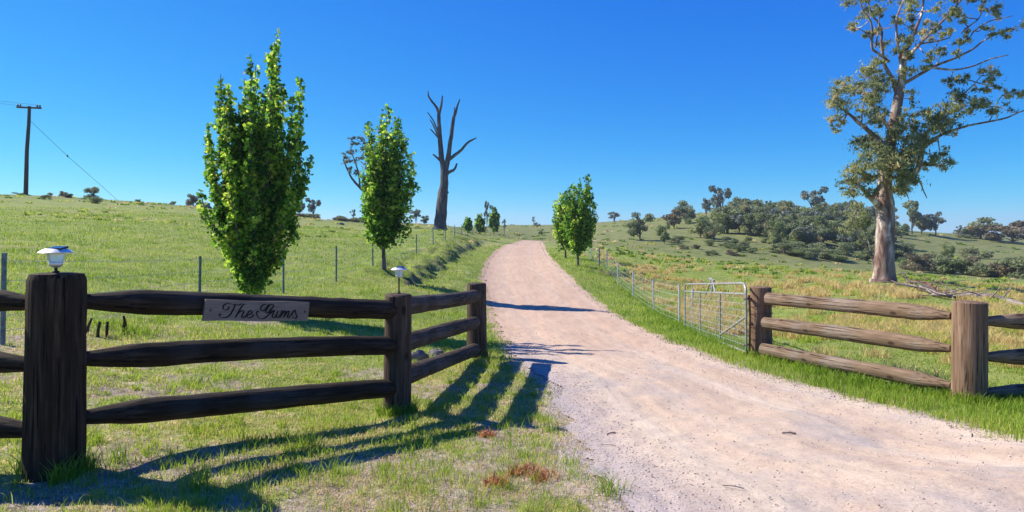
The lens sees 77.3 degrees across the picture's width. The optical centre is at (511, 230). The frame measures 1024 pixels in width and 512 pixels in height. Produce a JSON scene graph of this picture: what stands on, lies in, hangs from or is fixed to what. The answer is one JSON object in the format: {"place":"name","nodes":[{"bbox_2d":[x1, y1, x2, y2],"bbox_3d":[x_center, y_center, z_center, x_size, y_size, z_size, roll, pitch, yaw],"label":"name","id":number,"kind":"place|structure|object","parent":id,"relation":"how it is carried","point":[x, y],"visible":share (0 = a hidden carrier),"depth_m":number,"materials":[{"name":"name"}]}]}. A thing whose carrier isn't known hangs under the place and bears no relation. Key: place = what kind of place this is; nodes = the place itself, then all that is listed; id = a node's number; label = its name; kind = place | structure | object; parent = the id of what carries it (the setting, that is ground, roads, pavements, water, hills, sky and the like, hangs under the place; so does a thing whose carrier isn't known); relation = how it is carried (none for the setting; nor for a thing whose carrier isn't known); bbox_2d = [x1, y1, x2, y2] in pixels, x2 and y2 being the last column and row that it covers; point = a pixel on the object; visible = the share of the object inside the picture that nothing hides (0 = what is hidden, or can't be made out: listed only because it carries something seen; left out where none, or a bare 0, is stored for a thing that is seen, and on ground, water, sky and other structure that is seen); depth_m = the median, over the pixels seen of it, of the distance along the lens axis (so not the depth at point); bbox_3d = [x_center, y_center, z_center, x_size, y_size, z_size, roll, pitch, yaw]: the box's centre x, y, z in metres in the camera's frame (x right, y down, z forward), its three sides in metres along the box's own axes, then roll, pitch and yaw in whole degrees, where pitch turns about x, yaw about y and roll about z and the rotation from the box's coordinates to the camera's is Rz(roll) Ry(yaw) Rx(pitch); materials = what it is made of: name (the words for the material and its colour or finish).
{"place":"outdoors","nodes":[
{"label":"outdoors","id":0,"kind":"place"},
{"bbox_2d":[0,194,1023,511],"bbox_3d":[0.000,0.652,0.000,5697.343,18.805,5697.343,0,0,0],"label":"ground","id":1,"kind":"structure","parent":0,"point":[666,248],"depth_m":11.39,"materials":[{"name":"green plant"}]},
{"bbox_2d":[0,101,116,199],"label":"power pole","id":2,"kind":"object","parent":1,"relation":"on","point":[26,170],"visible":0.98,"depth_m":73.89,"materials":[{"name":"brown wood"}]},
{"bbox_2d":[83,186,99,197],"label":"shrub","id":3,"kind":"object","parent":1,"relation":"on","point":[92,190],"visible":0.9,"depth_m":81.58,"materials":[{"name":"plant"}]},
{"bbox_2d":[88,197,102,202],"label":"shrub","id":4,"kind":"object","parent":1,"relation":"on","point":[96,200],"visible":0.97,"depth_m":61.78,"materials":[{"name":"green plant"}]},
{"bbox_2d":[185,193,202,205],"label":"shrub","id":5,"kind":"object","parent":1,"relation":"on","point":[191,200],"visible":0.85,"depth_m":83.57,"materials":[{"name":"plant"}]},
{"bbox_2d":[0,224,476,344],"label":"wire fence","id":6,"kind":"object","parent":1,"relation":"on","point":[3,330],"visible":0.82,"depth_m":12.65,"materials":[{"name":"metal"}]},
{"bbox_2d":[0,272,486,481],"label":"timber fence","id":7,"kind":"object","parent":1,"relation":"on","point":[53,363],"visible":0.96,"depth_m":4.58,"materials":[{"name":"brown wood"}]},
{"bbox_2d":[37,246,73,272],"bbox_3d":[-2.900,0.185,4.070,0.192,0.171,0.192,0,0,0],"label":"solar lamp","id":8,"kind":"object","parent":7,"relation":"on","point":[55,256],"visible":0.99,"depth_m":4.04,"materials":[{"name":"white plastic"}]},
{"bbox_2d":[202,299,309,320],"bbox_3d":[-2.004,0.639,5.085,0.029,0.259,0.918,0,0,37],"label":"name board","id":9,"kind":"object","parent":7,"relation":"attached to","point":[223,310],"visible":1,"depth_m":5.04,"materials":[{"name":"grey wood"}]},
{"bbox_2d":[391,266,406,293],"bbox_3d":[-1.130,0.496,6.400,0.163,0.276,0.163,0,0,0],"label":"solar lamp","id":10,"kind":"object","parent":7,"relation":"on","point":[398,271],"visible":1,"depth_m":6.37,"materials":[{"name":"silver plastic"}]},
{"bbox_2d":[196,28,314,294],"bbox_3d":[-5.356,-1.225,13.449,2.409,6.128,1.760,0,0,0],"label":"poplar tree","id":11,"kind":"object","parent":1,"relation":"on","point":[256,196],"visible":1,"depth_m":13.11,"materials":[{"name":"green plant"}]},
{"bbox_2d":[305,198,320,213],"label":"gum tree","id":12,"kind":"object","parent":1,"relation":"on","point":[311,207],"visible":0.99,"depth_m":107.70,"materials":[{"name":"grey plant"}]},
{"bbox_2d":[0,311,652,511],"bbox_3d":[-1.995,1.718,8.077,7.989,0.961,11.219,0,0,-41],"label":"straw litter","id":13,"kind":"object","parent":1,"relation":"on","point":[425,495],"visible":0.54,"depth_m":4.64,"materials":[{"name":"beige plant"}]},
{"bbox_2d":[341,135,384,191],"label":"bent gum tree","id":14,"kind":"object","parent":1,"relation":"on","point":[351,152],"visible":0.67,"depth_m":74.92,"materials":[{"name":"green plant"}]},
{"bbox_2d":[359,103,420,270],"bbox_3d":[-4.628,-1.633,24.176,2.469,6.321,1.859,0,0,0],"label":"poplar tree","id":15,"kind":"object","parent":1,"relation":"on","point":[386,196],"visible":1,"depth_m":23.89,"materials":[{"name":"green plant"}]},
{"bbox_2d":[412,350,428,361],"bbox_3d":[-1.431,1.999,9.950,0.294,0.316,0.246,0,0,0],"label":"rock","id":16,"kind":"object","parent":1,"relation":"on","point":[418,355],"visible":0.52,"depth_m":9.86,"materials":[{"name":"grey stone"}]},
{"bbox_2d":[428,348,443,355],"bbox_3d":[-1.252,2.044,10.525,0.276,0.220,0.220,0,0,18],"label":"rock","id":17,"kind":"object","parent":1,"relation":"on","point":[435,351],"visible":0.55,"depth_m":10.45,"materials":[{"name":"grey stone"}]},
{"bbox_2d":[427,91,475,229],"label":"dead tree","id":18,"kind":"object","parent":1,"relation":"on","point":[441,209],"visible":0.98,"depth_m":72.30,"materials":[{"name":"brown wood"}]},
{"bbox_2d":[462,217,473,230],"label":"poplar tree","id":19,"kind":"object","parent":1,"relation":"on","point":[467,222],"visible":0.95,"depth_m":89.10,"materials":[{"name":"green plant"}]},
{"bbox_2d":[474,213,485,232],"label":"poplar tree","id":20,"kind":"object","parent":1,"relation":"on","point":[479,222],"visible":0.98,"depth_m":97.43,"materials":[{"name":"green plant"}]},
{"bbox_2d":[483,201,491,223],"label":"gum tree","id":21,"kind":"object","parent":1,"relation":"on","point":[486,205],"visible":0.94,"depth_m":124.98,"materials":[{"name":"green plant"}]},
{"bbox_2d":[477,426,498,437],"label":"weed","id":22,"kind":"object","parent":1,"relation":"on","point":[484,433],"visible":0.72,"depth_m":5.41,"materials":[{"name":"brown plant"}]},
{"bbox_2d":[487,205,500,233],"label":"poplar tree","id":23,"kind":"object","parent":1,"relation":"on","point":[494,220],"visible":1,"depth_m":115.52,"materials":[{"name":"green plant"}]},
{"bbox_2d":[479,471,511,487],"bbox_3d":[-0.113,1.546,3.971,0.256,0.093,0.220,0,0,0],"label":"weed","id":24,"kind":"object","parent":1,"relation":"on","point":[495,481],"visible":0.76,"depth_m":3.95,"materials":[{"name":"brown plant"}]},
{"bbox_2d":[0,194,1023,286],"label":"rough grass","id":25,"kind":"structure","parent":1,"relation":"on","point":[708,262],"depth_m":65.23,"materials":[{"name":"green plant"}]},
{"bbox_2d":[503,463,523,475],"bbox_3d":[0.006,1.563,4.181,0.141,0.092,0.229,0,0,22],"label":"weed","id":26,"kind":"object","parent":1,"relation":"on","point":[518,472],"visible":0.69,"depth_m":4.15,"materials":[{"name":"brown plant"}]},
{"bbox_2d":[512,461,542,474],"bbox_3d":[0.098,1.573,4.231,0.222,0.097,0.252,0,0,-9],"label":"weed","id":27,"kind":"object","parent":1,"relation":"on","point":[528,464],"visible":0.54,"depth_m":4.24,"materials":[{"name":"brown plant"}]},
{"bbox_2d":[523,464,559,482],"bbox_3d":[0.204,1.556,4.072,0.278,0.097,0.301,0,0,0],"label":"weed","id":28,"kind":"object","parent":1,"relation":"on","point":[543,475],"visible":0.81,"depth_m":4.08,"materials":[{"name":"brown plant"}]},
{"bbox_2d":[551,187,571,256],"bbox_3d":[3.691,-0.508,45.410,1.778,5.143,1.875,0,0,0],"label":"poplar tree","id":29,"kind":"object","parent":1,"relation":"on","point":[559,232],"visible":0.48,"depth_m":45.28,"materials":[{"name":"green plant"}]},
{"bbox_2d":[561,174,598,265],"bbox_3d":[4.108,-0.556,38.192,2.217,5.549,1.658,0,0,-28],"label":"poplar tree","id":30,"kind":"object","parent":1,"relation":"on","point":[580,229],"visible":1,"depth_m":37.93,"materials":[{"name":"green plant"}]},
{"bbox_2d":[584,247,679,322],"bbox_3d":[5.528,1.855,39.597,0.292,2.346,44.906,0,0,2],"label":"wire fence","id":31,"kind":"object","parent":1,"relation":"on","point":[677,301],"visible":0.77,"depth_m":21.98,"materials":[{"name":"metal"}]},
{"bbox_2d":[627,212,655,239],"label":"gum tree","id":32,"kind":"object","parent":1,"relation":"on","point":[636,226],"visible":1,"depth_m":112.37,"materials":[{"name":"green plant"}]},
{"bbox_2d":[656,224,670,243],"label":"gum tree","id":33,"kind":"object","parent":1,"relation":"on","point":[664,235],"visible":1,"depth_m":104.43,"materials":[{"name":"green plant"}]},
{"bbox_2d":[661,209,686,228],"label":"gum tree","id":34,"kind":"object","parent":1,"relation":"on","point":[673,215],"visible":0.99,"depth_m":154.28,"materials":[{"name":"green plant"}]},
{"bbox_2d":[674,200,695,222],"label":"gum tree","id":35,"kind":"object","parent":1,"relation":"on","point":[684,208],"visible":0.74,"depth_m":174.71,"materials":[{"name":"green plant"}]},
{"bbox_2d":[684,216,715,237],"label":"gum tree","id":36,"kind":"object","parent":1,"relation":"on","point":[698,227],"visible":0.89,"depth_m":122.44,"materials":[{"name":"green plant"}]},
{"bbox_2d":[701,198,712,213],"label":"gum tree","id":37,"kind":"object","parent":1,"relation":"on","point":[705,206],"visible":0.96,"depth_m":184.16,"materials":[{"name":"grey plant"}]},
{"bbox_2d":[702,222,725,240],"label":"gum tree","id":38,"kind":"object","parent":1,"relation":"on","point":[709,233],"visible":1,"depth_m":116.49,"materials":[{"name":"green plant"}]},
{"bbox_2d":[708,185,731,209],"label":"gum tree","id":39,"kind":"object","parent":1,"relation":"on","point":[718,200],"visible":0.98,"depth_m":175.92,"materials":[{"name":"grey plant"}]},
{"bbox_2d":[710,209,734,232],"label":"gum tree","id":40,"kind":"object","parent":1,"relation":"on","point":[716,217],"visible":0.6,"depth_m":135.82,"materials":[{"name":"green plant"}]},
{"bbox_2d":[710,204,737,232],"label":"gum tree","id":41,"kind":"object","parent":1,"relation":"on","point":[725,207],"visible":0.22,"depth_m":137.35,"materials":[{"name":"green plant"}]},
{"bbox_2d":[715,209,740,232],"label":"gum tree","id":42,"kind":"object","parent":1,"relation":"on","point":[724,220],"visible":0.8,"depth_m":134.68,"materials":[{"name":"green plant"}]},
{"bbox_2d":[727,196,740,206],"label":"gum tree","id":43,"kind":"object","parent":1,"relation":"on","point":[731,203],"visible":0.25,"depth_m":171.96,"materials":[{"name":"green plant"}]},
{"bbox_2d":[735,213,751,234],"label":"gum tree","id":44,"kind":"object","parent":1,"relation":"on","point":[739,218],"visible":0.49,"depth_m":131.72,"materials":[{"name":"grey plant"}]},
{"bbox_2d":[731,198,763,208],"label":"gum tree","id":45,"kind":"object","parent":1,"relation":"on","point":[757,202],"visible":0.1,"depth_m":159.61,"materials":[{"name":"green plant"}]},
{"bbox_2d":[742,218,759,235],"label":"gum tree","id":46,"kind":"object","parent":1,"relation":"on","point":[748,229],"visible":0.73,"depth_m":130.40,"materials":[{"name":"green plant"}]},
{"bbox_2d":[740,212,765,234],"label":"gum tree","id":47,"kind":"object","parent":1,"relation":"on","point":[753,215],"visible":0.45,"depth_m":130.76,"materials":[{"name":"green plant"}]},
{"bbox_2d":[751,211,782,236],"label":"gum tree","id":48,"kind":"object","parent":1,"relation":"on","point":[759,228],"visible":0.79,"depth_m":129.12,"materials":[{"name":"green plant"}]},
{"bbox_2d":[762,217,783,235],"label":"gum tree","id":49,"kind":"object","parent":1,"relation":"on","point":[767,230],"visible":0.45,"depth_m":125.41,"materials":[{"name":"green plant"}]},
{"bbox_2d":[766,219,786,248],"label":"gum tree","id":50,"kind":"object","parent":1,"relation":"on","point":[774,236],"visible":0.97,"depth_m":106.00,"materials":[{"name":"green plant"}]},
{"bbox_2d":[768,208,790,217],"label":"gum tree","id":51,"kind":"object","parent":1,"relation":"on","point":[775,211],"visible":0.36,"depth_m":136.43,"materials":[{"name":"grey plant"}]},
{"bbox_2d":[770,241,797,253],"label":"shrub","id":52,"kind":"object","parent":1,"relation":"on","point":[783,245],"visible":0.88,"depth_m":100.96,"materials":[{"name":"green plant"}]},
{"bbox_2d":[778,205,792,216],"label":"gum tree","id":53,"kind":"object","parent":1,"relation":"on","point":[781,208],"visible":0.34,"depth_m":138.79,"materials":[{"name":"green plant"}]},
{"bbox_2d":[785,247,807,256],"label":"shrub","id":54,"kind":"object","parent":1,"relation":"on","point":[799,251],"visible":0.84,"depth_m":98.80,"materials":[{"name":"green plant"}]},
{"bbox_2d":[784,223,810,241],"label":"gum tree","id":55,"kind":"object","parent":1,"relation":"on","point":[791,227],"visible":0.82,"depth_m":113.01,"materials":[{"name":"green plant"}]},
{"bbox_2d":[789,228,807,243],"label":"gum tree","id":56,"kind":"object","parent":1,"relation":"on","point":[797,240],"visible":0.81,"depth_m":112.95,"materials":[{"name":"green plant"}]},
{"bbox_2d":[797,225,811,236],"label":"gum tree","id":57,"kind":"object","parent":1,"relation":"on","point":[807,230],"visible":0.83,"depth_m":112.91,"materials":[{"name":"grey plant"}]},
{"bbox_2d":[797,218,816,233],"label":"gum tree","id":58,"kind":"object","parent":1,"relation":"on","point":[813,229],"visible":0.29,"depth_m":119.48,"materials":[{"name":"green plant"}]},
{"bbox_2d":[801,247,818,258],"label":"shrub","id":59,"kind":"object","parent":1,"relation":"on","point":[809,252],"visible":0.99,"depth_m":97.01,"materials":[{"name":"green plant"}]},
{"bbox_2d":[800,186,828,209],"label":"gum tree","id":60,"kind":"object","parent":1,"relation":"on","point":[815,199],"visible":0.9,"depth_m":181.20,"materials":[{"name":"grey plant"}]},
{"bbox_2d":[799,214,829,234],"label":"gum tree","id":61,"kind":"object","parent":1,"relation":"on","point":[818,219],"visible":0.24,"depth_m":124.11,"materials":[{"name":"green plant"}]},
{"bbox_2d":[806,229,826,244],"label":"gum tree","id":62,"kind":"object","parent":1,"relation":"on","point":[815,238],"visible":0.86,"depth_m":112.55,"materials":[{"name":"green plant"}]},
{"bbox_2d":[800,221,832,241],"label":"gum tree","id":63,"kind":"object","parent":1,"relation":"on","point":[825,236],"visible":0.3,"depth_m":119.41,"materials":[{"name":"green plant"}]},
{"bbox_2d":[815,220,837,242],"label":"gum tree","id":64,"kind":"object","parent":1,"relation":"on","point":[829,226],"visible":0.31,"depth_m":122.04,"materials":[{"name":"green plant"}]},
{"bbox_2d":[818,219,834,242],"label":"gum tree","id":65,"kind":"object","parent":1,"relation":"on","point":[824,224],"visible":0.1,"depth_m":123.02,"materials":[{"name":"green plant"}]},
{"bbox_2d":[821,212,845,223],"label":"gum tree","id":66,"kind":"object","parent":1,"relation":"on","point":[839,219],"visible":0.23,"depth_m":146.90,"materials":[{"name":"green plant"}]},
{"bbox_2d":[822,252,848,260],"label":"shrub","id":67,"kind":"object","parent":1,"relation":"on","point":[837,256],"visible":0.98,"depth_m":98.26,"materials":[{"name":"green plant"}]},
{"bbox_2d":[823,205,848,219],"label":"gum tree","id":68,"kind":"object","parent":1,"relation":"on","point":[836,214],"visible":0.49,"depth_m":148.20,"materials":[{"name":"green plant"}]},
{"bbox_2d":[828,242,853,253],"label":"shrub","id":69,"kind":"object","parent":1,"relation":"on","point":[843,246],"visible":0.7,"depth_m":109.61,"materials":[{"name":"green plant"}]},
{"bbox_2d":[837,232,857,242],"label":"gum tree","id":70,"kind":"object","parent":1,"relation":"on","point":[850,239],"visible":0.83,"depth_m":117.58,"materials":[{"name":"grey plant"}]},
{"bbox_2d":[838,202,875,269],"bbox_3d":[19.872,0.578,36.821,2.215,4.608,2.258,0,0,0],"label":"tree","id":71,"kind":"object","parent":1,"relation":"on","point":[866,221],"visible":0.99,"depth_m":36.79,"materials":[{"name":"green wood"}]},
{"bbox_2d":[852,251,873,260],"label":"shrub","id":72,"kind":"object","parent":1,"relation":"on","point":[865,255],"visible":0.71,"depth_m":104.86,"materials":[{"name":"green plant"}]},
{"bbox_2d":[853,231,874,249],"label":"gum tree","id":73,"kind":"object","parent":1,"relation":"on","point":[860,243],"visible":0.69,"depth_m":117.50,"materials":[{"name":"green plant"}]},
{"bbox_2d":[748,286,1023,402],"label":"timber fence","id":74,"kind":"object","parent":1,"relation":"on","point":[968,347],"visible":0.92,"depth_m":8.24,"materials":[{"name":"brown wood"}]},
{"bbox_2d":[684,277,751,352],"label":"farm gate","id":75,"kind":"structure","parent":74,"relation":"attached to","point":[711,283],"depth_m":12.38,"materials":[{"name":"white metal"}]},
{"bbox_2d":[872,220,901,241],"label":"gum tree","id":76,"kind":"object","parent":1,"relation":"on","point":[897,231],"visible":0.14,"depth_m":136.96,"materials":[{"name":"green plant"}]},
{"bbox_2d":[896,224,909,237],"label":"gum tree","id":77,"kind":"object","parent":1,"relation":"on","point":[904,228],"visible":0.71,"depth_m":180.25,"materials":[{"name":"green plant"}]},
{"bbox_2d":[902,199,922,233],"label":"gum tree","id":78,"kind":"object","parent":1,"relation":"on","point":[913,214],"visible":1,"depth_m":201.73,"materials":[{"name":"green plant"}]},
{"bbox_2d":[899,252,936,271],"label":"shrub","id":79,"kind":"object","parent":1,"relation":"on","point":[916,262],"visible":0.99,"depth_m":92.64,"materials":[{"name":"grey plant"}]},
{"bbox_2d":[820,0,1023,282],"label":"gum tree","id":80,"kind":"object","parent":1,"relation":"on","point":[888,162],"visible":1,"depth_m":33.91,"materials":[{"name":"green plant"}]},
{"bbox_2d":[914,211,937,233],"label":"gum tree","id":81,"kind":"object","parent":1,"relation":"on","point":[926,224],"visible":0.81,"depth_m":201.30,"materials":[{"name":"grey plant"}]},
{"bbox_2d":[876,279,983,297],"bbox_3d":[17.661,2.399,28.014,3.086,0.688,5.287,0,0,14],"label":"dead branch","id":82,"kind":"object","parent":1,"relation":"on","point":[923,288],"visible":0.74,"depth_m":27.72,"materials":[{"name":"grey wood"}]},
{"bbox_2d":[896,272,963,290],"bbox_3d":[21.777,2.659,34.965,2.162,0.836,18.867,0,0,21],"label":"dead branch","id":83,"kind":"object","parent":1,"relation":"on","point":[903,273],"visible":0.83,"depth_m":29.75,"materials":[{"name":"grey wood"}]},
{"bbox_2d":[904,275,964,290],"bbox_3d":[19.634,2.341,29.699,1.456,0.714,6.796,0,0,21],"label":"dead branch","id":84,"kind":"object","parent":1,"relation":"on","point":[927,283],"visible":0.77,"depth_m":27.90,"materials":[{"name":"wood"}]},
{"bbox_2d":[925,211,946,234],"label":"gum tree","id":85,"kind":"object","parent":1,"relation":"on","point":[936,218],"visible":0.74,"depth_m":203.28,"materials":[{"name":"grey plant"}]},
{"bbox_2d":[929,256,956,272],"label":"shrub","id":86,"kind":"object","parent":1,"relation":"on","point":[938,260],"visible":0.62,"depth_m":94.18,"materials":[{"name":"green plant"}]},
{"bbox_2d":[939,244,954,258],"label":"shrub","id":87,"kind":"object","parent":1,"relation":"on","point":[948,252],"visible":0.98,"depth_m":119.83,"materials":[{"name":"green plant"}]},
{"bbox_2d":[915,286,990,297],"bbox_3d":[17.055,2.440,24.788,1.920,0.502,1.911,0,0,-27],"label":"dead branch","id":88,"kind":"object","parent":1,"relation":"on","point":[941,294],"visible":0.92,"depth_m":24.82,"materials":[{"name":"grey wood"}]},
{"bbox_2d":[936,259,970,273],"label":"shrub","id":89,"kind":"object","parent":1,"relation":"on","point":[955,264],"visible":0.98,"depth_m":93.11,"materials":[{"name":"green plant"}]},
{"bbox_2d":[949,255,981,273],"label":"shrub","id":90,"kind":"object","parent":1,"relation":"on","point":[971,258],"visible":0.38,"depth_m":93.27,"materials":[{"name":"green plant"}]},
{"bbox_2d":[953,228,980,237],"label":"shrub","id":91,"kind":"object","parent":1,"relation":"on","point":[962,234],"visible":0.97,"depth_m":209.03,"materials":[{"name":"green plant"}]},
{"bbox_2d":[958,247,994,257],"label":"shrub","id":92,"kind":"object","parent":1,"relation":"on","point":[970,250],"visible":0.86,"depth_m":127.51,"materials":[{"name":"green plant"}]},
{"bbox_2d":[962,262,997,275],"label":"shrub","id":93,"kind":"object","parent":1,"relation":"on","point":[985,268],"visible":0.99,"depth_m":89.82,"materials":[{"name":"green plant"}]},
{"bbox_2d":[942,283,1023,305],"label":"fallen log","id":94,"kind":"object","parent":1,"relation":"on","point":[999,296],"visible":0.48,"depth_m":24.88,"materials":[{"name":"grey wood"}]},
{"bbox_2d":[964,217,1002,238],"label":"gum tree","id":95,"kind":"object","parent":1,"relation":"on","point":[974,226],"visible":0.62,"depth_m":208.77,"materials":[{"name":"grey plant"}]},
{"bbox_2d":[968,261,1001,276],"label":"shrub","id":96,"kind":"object","parent":1,"relation":"on","point":[993,265],"visible":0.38,"depth_m":90.73,"materials":[{"name":"green plant"}]},
{"bbox_2d":[979,220,1023,243],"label":"gum tree","id":97,"kind":"object","parent":1,"relation":"on","point":[1014,229],"visible":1,"depth_m":199.02,"materials":[{"name":"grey plant"}]},
{"bbox_2d":[991,261,1016,276],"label":"shrub","id":98,"kind":"object","parent":1,"relation":"on","point":[1004,269],"visible":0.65,"depth_m":87.73,"materials":[{"name":"green plant"}]},
{"bbox_2d":[997,256,1023,278],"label":"shrub","id":99,"kind":"object","parent":1,"relation":"on","point":[1019,273],"visible":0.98,"depth_m":85.41,"materials":[{"name":"green plant"}]},
{"bbox_2d":[0,0,1023,232],"label":"sky","id":100,"kind":"structure","parent":0,"point":[661,102],"materials":[{"name":"blue"}]},
{"bbox_2d":[484,240,1023,511],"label":"road","id":101,"kind":"structure","parent":0,"point":[530,286],"depth_m":5.97,"materials":[{"name":"beige gravel"}]},
{"bbox_2d":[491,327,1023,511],"bbox_3d":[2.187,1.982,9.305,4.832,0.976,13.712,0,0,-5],"label":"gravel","id":102,"kind":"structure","parent":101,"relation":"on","point":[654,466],"depth_m":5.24,"materials":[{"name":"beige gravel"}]},
{"bbox_2d":[598,252,1023,380],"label":"tussock grass","id":103,"kind":"structure","parent":0,"point":[1000,338],"depth_m":23.50,"materials":[{"name":"green plant"}]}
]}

